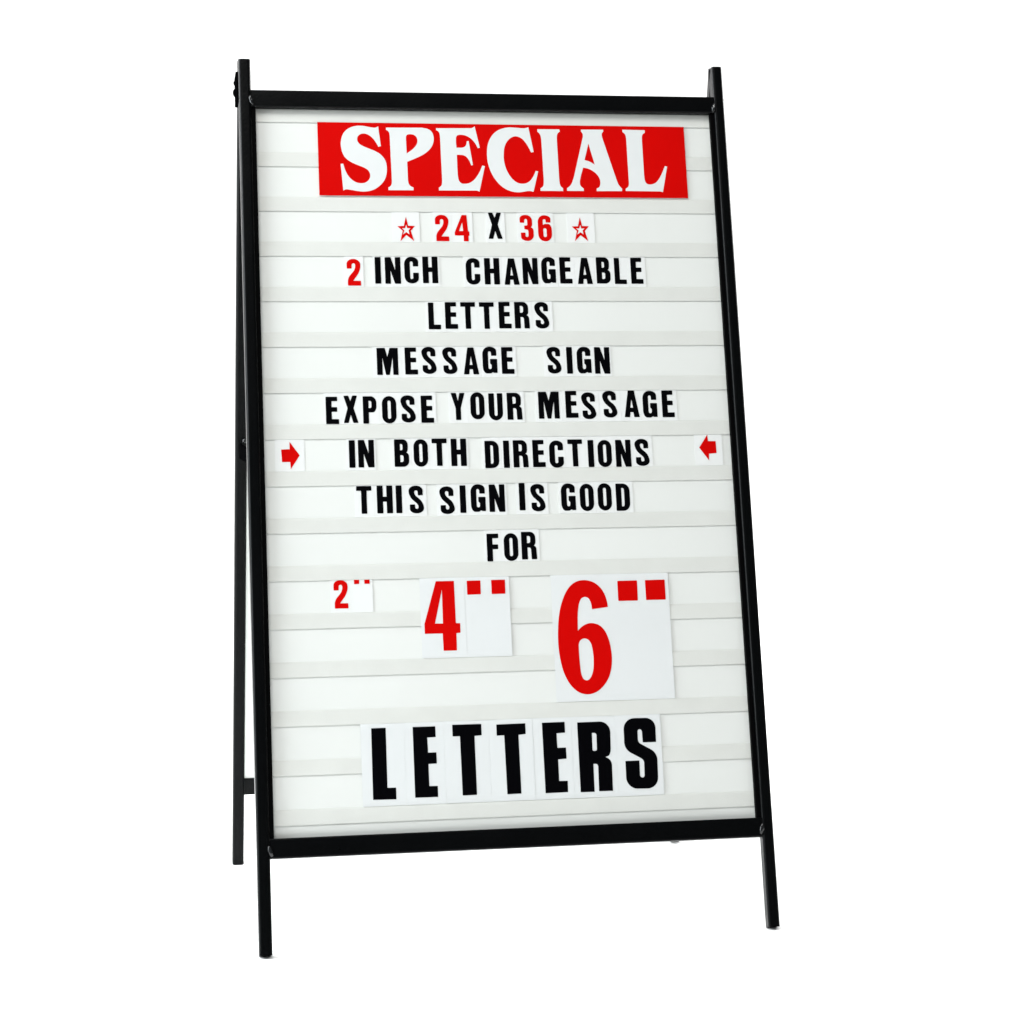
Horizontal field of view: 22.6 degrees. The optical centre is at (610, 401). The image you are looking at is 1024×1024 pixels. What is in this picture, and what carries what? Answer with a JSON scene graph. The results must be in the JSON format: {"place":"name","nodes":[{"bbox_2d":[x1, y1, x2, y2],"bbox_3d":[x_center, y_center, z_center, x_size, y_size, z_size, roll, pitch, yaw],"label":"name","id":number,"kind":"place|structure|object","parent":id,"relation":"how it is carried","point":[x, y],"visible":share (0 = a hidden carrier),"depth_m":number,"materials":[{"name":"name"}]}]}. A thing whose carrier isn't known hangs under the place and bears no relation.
{"place":"outdoors","nodes":[
{"label":"outdoors","id":0,"kind":"place"},
{"bbox_2d":[0,0,1023,569],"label":"backdrop","id":1,"kind":"structure","parent":0,"point":[876,168],"depth_m":10.09,"materials":[{"name":"white"}]},
{"bbox_2d":[0,544,1023,1023],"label":"ground","id":2,"kind":"structure","parent":0,"point":[892,700],"depth_m":3.57,"materials":[{"name":"white"}]},
{"bbox_2d":[232,59,779,955],"bbox_3d":[-0.167,0.107,3.381,0.654,1.107,0.565,-1,1,-12],"label":"sandwich board","id":3,"kind":"object","parent":2,"relation":"on","point":[316,681],"visible":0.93,"depth_m":3.25,"materials":[{"name":"black"}]},
{"bbox_2d":[275,439,304,471],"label":"arrow card","id":4,"kind":"object","parent":3,"relation":"on","point":[289,455],"visible":1,"depth_m":3.20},
{"bbox_2d":[323,393,340,423],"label":"letter card","id":5,"kind":"object","parent":3,"relation":"on","point":[332,408],"visible":1,"depth_m":3.23,"materials":[{"name":"black"}]},
{"bbox_2d":[330,580,350,612],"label":"letter card","id":6,"kind":"object","parent":3,"relation":"on","point":[340,596],"visible":1,"depth_m":3.18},
{"bbox_2d":[341,392,360,423],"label":"letter card","id":7,"kind":"object","parent":3,"relation":"on","point":[350,408],"visible":1,"depth_m":3.23,"materials":[{"name":"black"}]},
{"bbox_2d":[346,439,356,470],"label":"letter card","id":8,"kind":"object","parent":3,"relation":"on","point":[351,454],"visible":1,"depth_m":3.22,"materials":[{"name":"black"}]},
{"bbox_2d":[344,256,363,286],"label":"letter card","id":9,"kind":"object","parent":3,"relation":"on","point":[353,272],"visible":1,"depth_m":3.27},
{"bbox_2d":[350,579,372,612],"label":"letter card","id":10,"kind":"object","parent":3,"relation":"on","point":[361,595],"visible":1,"depth_m":3.18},
{"bbox_2d":[354,485,374,516],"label":"letter card","id":11,"kind":"object","parent":3,"relation":"on","point":[364,500],"visible":1,"depth_m":3.21,"materials":[{"name":"black"}]},
{"bbox_2d":[356,439,375,470],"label":"letter card","id":12,"kind":"object","parent":3,"relation":"on","point":[366,453],"visible":1,"depth_m":3.22,"materials":[{"name":"black"}]},
{"bbox_2d":[360,392,379,423],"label":"letter card","id":13,"kind":"object","parent":3,"relation":"on","point":[369,405],"visible":1,"depth_m":3.24,"materials":[{"name":"black"}]},
{"bbox_2d":[372,256,382,286],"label":"letter card","id":14,"kind":"object","parent":3,"relation":"on","point":[377,264],"visible":1,"depth_m":3.28,"materials":[{"name":"black"}]},
{"bbox_2d":[360,723,405,806],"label":"letter card","id":15,"kind":"object","parent":3,"relation":"on","point":[383,765],"visible":1,"depth_m":3.14,"materials":[{"name":"white"}]},
{"bbox_2d":[374,485,394,516],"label":"letter card","id":16,"kind":"object","parent":3,"relation":"on","point":[384,500],"visible":1,"depth_m":3.21,"materials":[{"name":"black"}]},
{"bbox_2d":[372,346,401,377],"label":"letter card","id":17,"kind":"object","parent":3,"relation":"on","point":[386,362],"visible":1,"depth_m":3.26,"materials":[{"name":"black"}]},
{"bbox_2d":[379,392,398,423],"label":"letter card","id":18,"kind":"object","parent":3,"relation":"on","point":[388,408],"visible":1,"depth_m":3.24,"materials":[{"name":"black"}]},
{"bbox_2d":[382,256,402,286],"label":"letter card","id":19,"kind":"object","parent":3,"relation":"on","point":[392,272],"visible":1,"depth_m":3.29,"materials":[{"name":"black"}]},
{"bbox_2d":[394,485,405,516],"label":"letter card","id":20,"kind":"object","parent":3,"relation":"on","point":[399,500],"visible":1,"depth_m":3.22,"materials":[{"name":"black"}]},
{"bbox_2d":[390,438,411,469],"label":"letter card","id":21,"kind":"object","parent":3,"relation":"on","point":[400,450],"visible":1,"depth_m":3.23,"materials":[{"name":"white"}]},
{"bbox_2d":[391,212,419,241],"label":"star card","id":22,"kind":"object","parent":3,"relation":"on","point":[405,226],"visible":1,"depth_m":3.30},
{"bbox_2d":[398,392,418,423],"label":"letter card","id":23,"kind":"object","parent":3,"relation":"on","point":[408,407],"visible":1,"depth_m":3.25,"materials":[{"name":"white"}]},
{"bbox_2d":[401,346,419,377],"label":"letter card","id":24,"kind":"object","parent":3,"relation":"on","point":[410,359],"visible":1,"depth_m":3.26,"materials":[{"name":"white"}]},
{"bbox_2d":[402,256,420,286],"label":"letter card","id":25,"kind":"object","parent":3,"relation":"on","point":[411,271],"visible":1,"depth_m":3.29,"materials":[{"name":"white"}]},
{"bbox_2d":[405,484,426,516],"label":"letter card","id":26,"kind":"object","parent":3,"relation":"on","point":[415,500],"visible":1,"depth_m":3.22,"materials":[{"name":"white"}]},
{"bbox_2d":[411,438,429,469],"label":"letter card","id":27,"kind":"object","parent":3,"relation":"on","point":[420,452],"visible":1,"depth_m":3.24,"materials":[{"name":"white"}]},
{"bbox_2d":[404,721,445,804],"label":"letter card","id":28,"kind":"object","parent":3,"relation":"on","point":[425,763],"visible":1,"depth_m":3.15,"materials":[{"name":"white"}]},
{"bbox_2d":[417,392,436,422],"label":"letter card","id":29,"kind":"object","parent":3,"relation":"on","point":[426,407],"visible":1,"depth_m":3.25,"materials":[{"name":"white"}]},
{"bbox_2d":[419,346,439,377],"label":"letter card","id":30,"kind":"object","parent":3,"relation":"on","point":[429,362],"visible":1,"depth_m":3.27,"materials":[{"name":"white"}]},
{"bbox_2d":[420,256,440,286],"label":"letter card","id":31,"kind":"object","parent":3,"relation":"on","point":[430,270],"visible":1,"depth_m":3.29,"materials":[{"name":"white"}]},
{"bbox_2d":[425,301,442,331],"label":"letter card","id":32,"kind":"object","parent":3,"relation":"on","point":[434,317],"visible":1,"depth_m":3.28,"materials":[{"name":"white"}]},
{"bbox_2d":[429,438,449,468],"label":"letter card","id":33,"kind":"object","parent":3,"relation":"on","point":[439,453],"visible":1,"depth_m":3.24,"materials":[{"name":"white"}]},
{"bbox_2d":[432,212,451,241],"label":"letter card","id":34,"kind":"object","parent":3,"relation":"on","point":[442,229],"visible":1,"depth_m":3.31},
{"bbox_2d":[419,577,466,658],"bbox_3d":[-0.210,0.269,3.196,0.056,0.104,0.002,-1,-13,-12],"label":"letter card","id":35,"kind":"object","parent":3,"relation":"on","point":[443,618],"visible":1,"depth_m":3.19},
{"bbox_2d":[436,484,457,515],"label":"letter card","id":36,"kind":"object","parent":3,"relation":"on","point":[446,494],"visible":1,"depth_m":3.23,"materials":[{"name":"black"}]},
{"bbox_2d":[439,346,460,376],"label":"letter card","id":37,"kind":"object","parent":3,"relation":"on","point":[449,356],"visible":1,"depth_m":3.27,"materials":[{"name":"black"}]},
{"bbox_2d":[442,301,459,331],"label":"letter card","id":38,"kind":"object","parent":3,"relation":"on","point":[451,323],"visible":1,"depth_m":3.29,"materials":[{"name":"black"}]},
{"bbox_2d":[448,392,467,422],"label":"letter card","id":39,"kind":"object","parent":3,"relation":"on","point":[458,407],"visible":1,"depth_m":3.26,"materials":[{"name":"black"}]},
{"bbox_2d":[448,437,468,468],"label":"letter card","id":40,"kind":"object","parent":3,"relation":"on","point":[458,454],"visible":1,"depth_m":3.25,"materials":[{"name":"black"}]},
{"bbox_2d":[451,212,472,241],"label":"letter card","id":41,"kind":"object","parent":3,"relation":"on","point":[462,227],"visible":1,"depth_m":3.32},
{"bbox_2d":[456,484,468,515],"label":"letter card","id":42,"kind":"object","parent":3,"relation":"on","point":[462,499],"visible":1,"depth_m":3.23,"materials":[{"name":"black"}]},
{"bbox_2d":[443,720,491,802],"bbox_3d":[-0.178,0.444,3.161,0.057,0.104,0.002,0,-13,-12],"label":"letter card","id":43,"kind":"object","parent":3,"relation":"on","point":[467,761],"visible":1,"depth_m":3.16,"materials":[{"name":"white"}]},
{"bbox_2d":[459,301,477,331],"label":"letter card","id":44,"kind":"object","parent":3,"relation":"on","point":[468,316],"visible":1,"depth_m":3.29,"materials":[{"name":"black"}]},
{"bbox_2d":[460,346,480,376],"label":"letter card","id":45,"kind":"object","parent":3,"relation":"on","point":[470,363],"visible":1,"depth_m":3.28,"materials":[{"name":"black"}]},
{"bbox_2d":[463,256,482,286],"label":"letter card","id":46,"kind":"object","parent":3,"relation":"on","point":[472,271],"visible":1,"depth_m":3.31,"materials":[{"name":"black"}]},
{"bbox_2d":[467,391,486,422],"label":"letter card","id":47,"kind":"object","parent":3,"relation":"on","point":[477,409],"visible":1,"depth_m":3.27,"materials":[{"name":"black"}]},
{"bbox_2d":[468,483,487,514],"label":"letter card","id":48,"kind":"object","parent":3,"relation":"on","point":[477,499],"visible":1,"depth_m":3.24,"materials":[{"name":"black"}]},
{"bbox_2d":[477,301,496,331],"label":"letter card","id":49,"kind":"object","parent":3,"relation":"on","point":[486,315],"visible":1,"depth_m":3.30,"materials":[{"name":"black"}]},
{"bbox_2d":[464,576,511,656],"bbox_3d":[-0.154,0.269,3.207,0.057,0.104,0.002,-1,-13,-12],"label":"letter card","id":50,"kind":"object","parent":3,"relation":"on","point":[488,617],"visible":1,"depth_m":3.21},
{"bbox_2d":[480,346,499,376],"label":"letter card","id":51,"kind":"object","parent":3,"relation":"on","point":[489,356],"visible":1,"depth_m":3.28,"materials":[{"name":"black"}]},
{"bbox_2d":[482,437,501,468],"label":"letter card","id":52,"kind":"object","parent":3,"relation":"on","point":[491,452],"visible":1,"depth_m":3.26,"materials":[{"name":"black"}]},
{"bbox_2d":[482,256,501,286],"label":"letter card","id":53,"kind":"object","parent":3,"relation":"on","point":[491,272],"visible":1,"depth_m":3.31,"materials":[{"name":"black"}]},
{"bbox_2d":[484,530,501,561],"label":"letter card","id":54,"kind":"object","parent":3,"relation":"on","point":[492,543],"visible":1,"depth_m":3.23,"materials":[{"name":"black"}]},
{"bbox_2d":[485,212,505,242],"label":"letter card","id":55,"kind":"object","parent":3,"relation":"on","point":[495,227],"visible":1,"depth_m":3.33,"materials":[{"name":"black"}]},
{"bbox_2d":[486,391,505,422],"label":"letter card","id":56,"kind":"object","parent":3,"relation":"on","point":[495,402],"visible":1,"depth_m":3.27,"materials":[{"name":"black"}]},
{"bbox_2d":[487,483,507,514],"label":"letter card","id":57,"kind":"object","parent":3,"relation":"on","point":[497,498],"visible":1,"depth_m":3.24,"materials":[{"name":"black"}]},
{"bbox_2d":[317,122,687,197],"bbox_3d":[-0.139,-0.316,3.349,0.488,0.099,0.003,-1,-12,-12],"label":"header card","id":58,"kind":"object","parent":3,"relation":"on","point":[419,159],"visible":1,"depth_m":3.35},
{"bbox_2d":[496,301,513,331],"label":"letter card","id":59,"kind":"object","parent":3,"relation":"on","point":[504,313],"visible":1,"depth_m":3.30,"materials":[{"name":"black"}]},
{"bbox_2d":[499,346,516,376],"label":"letter card","id":60,"kind":"object","parent":3,"relation":"on","point":[507,361],"visible":1,"depth_m":3.29,"materials":[{"name":"black"}]},
{"bbox_2d":[500,529,520,561],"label":"letter card","id":61,"kind":"object","parent":3,"relation":"on","point":[510,544],"visible":1,"depth_m":3.23,"materials":[{"name":"black"}]},
{"bbox_2d":[501,257,521,286],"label":"letter card","id":62,"kind":"object","parent":3,"relation":"on","point":[511,271],"visible":1,"depth_m":3.32,"materials":[{"name":"black"}]},
{"bbox_2d":[488,718,535,801],"bbox_3d":[-0.123,0.444,3.172,0.055,0.104,0.004,-1,-13,-10],"label":"letter card","id":63,"kind":"object","parent":3,"relation":"on","point":[512,760],"visible":1,"depth_m":3.17,"materials":[{"name":"black"}]},
{"bbox_2d":[504,391,524,421],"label":"letter card","id":64,"kind":"object","parent":3,"relation":"on","point":[514,407],"visible":1,"depth_m":3.28,"materials":[{"name":"black"}]},
{"bbox_2d":[510,437,530,467],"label":"letter card","id":65,"kind":"object","parent":3,"relation":"on","point":[520,452],"visible":1,"depth_m":3.26,"materials":[{"name":"black"}]},
{"bbox_2d":[515,483,528,514],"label":"letter card","id":66,"kind":"object","parent":3,"relation":"on","point":[521,498],"visible":1,"depth_m":3.25,"materials":[{"name":"black"}]},
{"bbox_2d":[512,301,532,331],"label":"letter card","id":67,"kind":"object","parent":3,"relation":"on","point":[522,316],"visible":1,"depth_m":3.31,"materials":[{"name":"black"}]},
{"bbox_2d":[516,212,535,242],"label":"letter card","id":68,"kind":"object","parent":3,"relation":"on","point":[526,229],"visible":1,"depth_m":3.33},
{"bbox_2d":[519,529,539,560],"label":"letter card","id":69,"kind":"object","parent":3,"relation":"on","point":[529,546],"visible":1,"depth_m":3.24,"materials":[{"name":"black"}]},
{"bbox_2d":[520,257,539,286],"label":"letter card","id":70,"kind":"object","parent":3,"relation":"on","point":[530,274],"visible":1,"depth_m":3.32,"materials":[{"name":"black"}]},
{"bbox_2d":[527,482,548,513],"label":"letter card","id":71,"kind":"object","parent":3,"relation":"on","point":[538,498],"visible":1,"depth_m":3.25,"materials":[{"name":"black"}]},
{"bbox_2d":[529,436,547,467],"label":"letter card","id":72,"kind":"object","parent":3,"relation":"on","point":[538,452],"visible":1,"depth_m":3.27,"materials":[{"name":"black"}]},
{"bbox_2d":[531,301,552,331],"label":"letter card","id":73,"kind":"object","parent":3,"relation":"on","point":[542,318],"visible":1,"depth_m":3.31,"materials":[{"name":"black"}]},
{"bbox_2d":[535,213,553,242],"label":"letter card","id":74,"kind":"object","parent":3,"relation":"on","point":[544,228],"visible":1,"depth_m":3.34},
{"bbox_2d":[539,257,557,286],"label":"letter card","id":75,"kind":"object","parent":3,"relation":"on","point":[548,271],"visible":1,"depth_m":3.33,"materials":[{"name":"black"}]},
{"bbox_2d":[535,391,562,421],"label":"letter card","id":76,"kind":"object","parent":3,"relation":"on","point":[548,406],"visible":1,"depth_m":3.29,"materials":[{"name":"black"}]},
{"bbox_2d":[532,717,574,799],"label":"letter card","id":77,"kind":"object","parent":3,"relation":"on","point":[553,758],"visible":1,"depth_m":3.18,"materials":[{"name":"black"}]},
{"bbox_2d":[543,346,564,376],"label":"letter card","id":78,"kind":"object","parent":3,"relation":"on","point":[553,361],"visible":1,"depth_m":3.30,"materials":[{"name":"black"}]},
{"bbox_2d":[547,436,565,467],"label":"letter card","id":79,"kind":"object","parent":3,"relation":"on","point":[556,454],"visible":1,"depth_m":3.27,"materials":[{"name":"black"}]},
{"bbox_2d":[557,257,574,286],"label":"letter card","id":80,"kind":"object","parent":3,"relation":"on","point":[566,271],"visible":1,"depth_m":3.33,"materials":[{"name":"black"}]},
{"bbox_2d":[558,482,577,513],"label":"letter card","id":81,"kind":"object","parent":3,"relation":"on","point":[568,498],"visible":1,"depth_m":3.26,"materials":[{"name":"black"}]},
{"bbox_2d":[561,391,580,421],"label":"letter card","id":82,"kind":"object","parent":3,"relation":"on","point":[571,406],"visible":1,"depth_m":3.29,"materials":[{"name":"black"}]},
{"bbox_2d":[565,436,585,467],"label":"letter card","id":83,"kind":"object","parent":3,"relation":"on","point":[575,450],"visible":1,"depth_m":3.28,"materials":[{"name":"black"}]},
{"bbox_2d":[566,213,594,242],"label":"star card","id":84,"kind":"object","parent":3,"relation":"on","point":[580,228],"visible":1,"depth_m":3.35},
{"bbox_2d":[574,346,593,375],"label":"letter card","id":85,"kind":"object","parent":3,"relation":"on","point":[583,357],"visible":1,"depth_m":3.31,"materials":[{"name":"black"}]},
{"bbox_2d":[574,257,594,286],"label":"letter card","id":86,"kind":"object","parent":3,"relation":"on","point":[584,271],"visible":1,"depth_m":3.34,"materials":[{"name":"black"}]},
{"bbox_2d":[577,482,596,512],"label":"letter card","id":87,"kind":"object","parent":3,"relation":"on","point":[586,497],"visible":1,"depth_m":3.27,"materials":[{"name":"black"}]},
{"bbox_2d":[579,391,599,421],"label":"letter card","id":88,"kind":"object","parent":3,"relation":"on","point":[589,407],"visible":1,"depth_m":3.30,"materials":[{"name":"black"}]},
{"bbox_2d":[584,436,595,466],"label":"letter card","id":89,"kind":"object","parent":3,"relation":"on","point":[590,454],"visible":1,"depth_m":3.28,"materials":[{"name":"black"}]},
{"bbox_2d":[571,716,618,797],"bbox_3d":[-0.020,0.443,3.194,0.056,0.104,0.004,0,-13,-14],"label":"letter card","id":90,"kind":"object","parent":3,"relation":"on","point":[594,756],"visible":1,"depth_m":3.19,"materials":[{"name":"black"}]},
{"bbox_2d":[592,346,611,375],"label":"letter card","id":91,"kind":"object","parent":3,"relation":"on","point":[602,365],"visible":1,"depth_m":3.31,"materials":[{"name":"black"}]},
{"bbox_2d":[593,257,612,286],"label":"letter card","id":92,"kind":"object","parent":3,"relation":"on","point":[603,271],"visible":1,"depth_m":3.34,"materials":[{"name":"black"}]},
{"bbox_2d":[595,436,613,466],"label":"letter card","id":93,"kind":"object","parent":3,"relation":"on","point":[604,451],"visible":1,"depth_m":3.29,"materials":[{"name":"black"}]},
{"bbox_2d":[595,481,614,512],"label":"letter card","id":94,"kind":"object","parent":3,"relation":"on","point":[604,497],"visible":1,"depth_m":3.27,"materials":[{"name":"black"}]},
{"bbox_2d":[599,390,621,420],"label":"letter card","id":95,"kind":"object","parent":3,"relation":"on","point":[609,405],"visible":1,"depth_m":3.30,"materials":[{"name":"black"}]},
{"bbox_2d":[550,573,674,701],"bbox_3d":[0.002,0.297,3.233,0.152,0.164,0.003,-1,-13,-12],"label":"letter card","id":96,"kind":"object","parent":3,"relation":"on","point":[612,638],"visible":1,"depth_m":3.23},
{"bbox_2d":[612,257,628,286],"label":"letter card","id":97,"kind":"object","parent":3,"relation":"on","point":[620,271],"visible":1,"depth_m":3.35,"materials":[{"name":"black"}]},
{"bbox_2d":[613,481,633,512],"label":"letter card","id":98,"kind":"object","parent":3,"relation":"on","point":[623,496],"visible":1,"depth_m":3.28,"materials":[{"name":"black"}]},
{"bbox_2d":[613,435,633,466],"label":"letter card","id":99,"kind":"object","parent":3,"relation":"on","point":[623,450],"visible":1,"depth_m":3.29,"materials":[{"name":"black"}]},
{"bbox_2d":[620,390,641,420],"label":"letter card","id":100,"kind":"object","parent":3,"relation":"on","point":[630,405],"visible":1,"depth_m":3.31,"materials":[{"name":"black"}]},
{"bbox_2d":[628,257,645,286],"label":"letter card","id":101,"kind":"object","parent":3,"relation":"on","point":[636,272],"visible":1,"depth_m":3.35,"materials":[{"name":"black"}]},
{"bbox_2d":[614,714,663,795],"bbox_3d":[0.036,0.443,3.205,0.058,0.104,0.002,0,-13,-12],"label":"letter card","id":102,"kind":"object","parent":3,"relation":"on","point":[639,755],"visible":1,"depth_m":3.20,"materials":[{"name":"white"}]},
{"bbox_2d":[632,435,652,466],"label":"letter card","id":103,"kind":"object","parent":3,"relation":"on","point":[642,451],"visible":1,"depth_m":3.30,"materials":[{"name":"black"}]},
{"bbox_2d":[640,390,659,420],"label":"letter card","id":104,"kind":"object","parent":3,"relation":"on","point":[650,409],"visible":1,"depth_m":3.31,"materials":[{"name":"black"}]},
{"bbox_2d":[658,390,677,420],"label":"letter card","id":105,"kind":"object","parent":3,"relation":"on","point":[668,404],"visible":1,"depth_m":3.32,"materials":[{"name":"black"}]},
{"bbox_2d":[694,434,722,465],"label":"arrow card","id":106,"kind":"object","parent":3,"relation":"on","point":[708,450],"visible":1,"depth_m":3.31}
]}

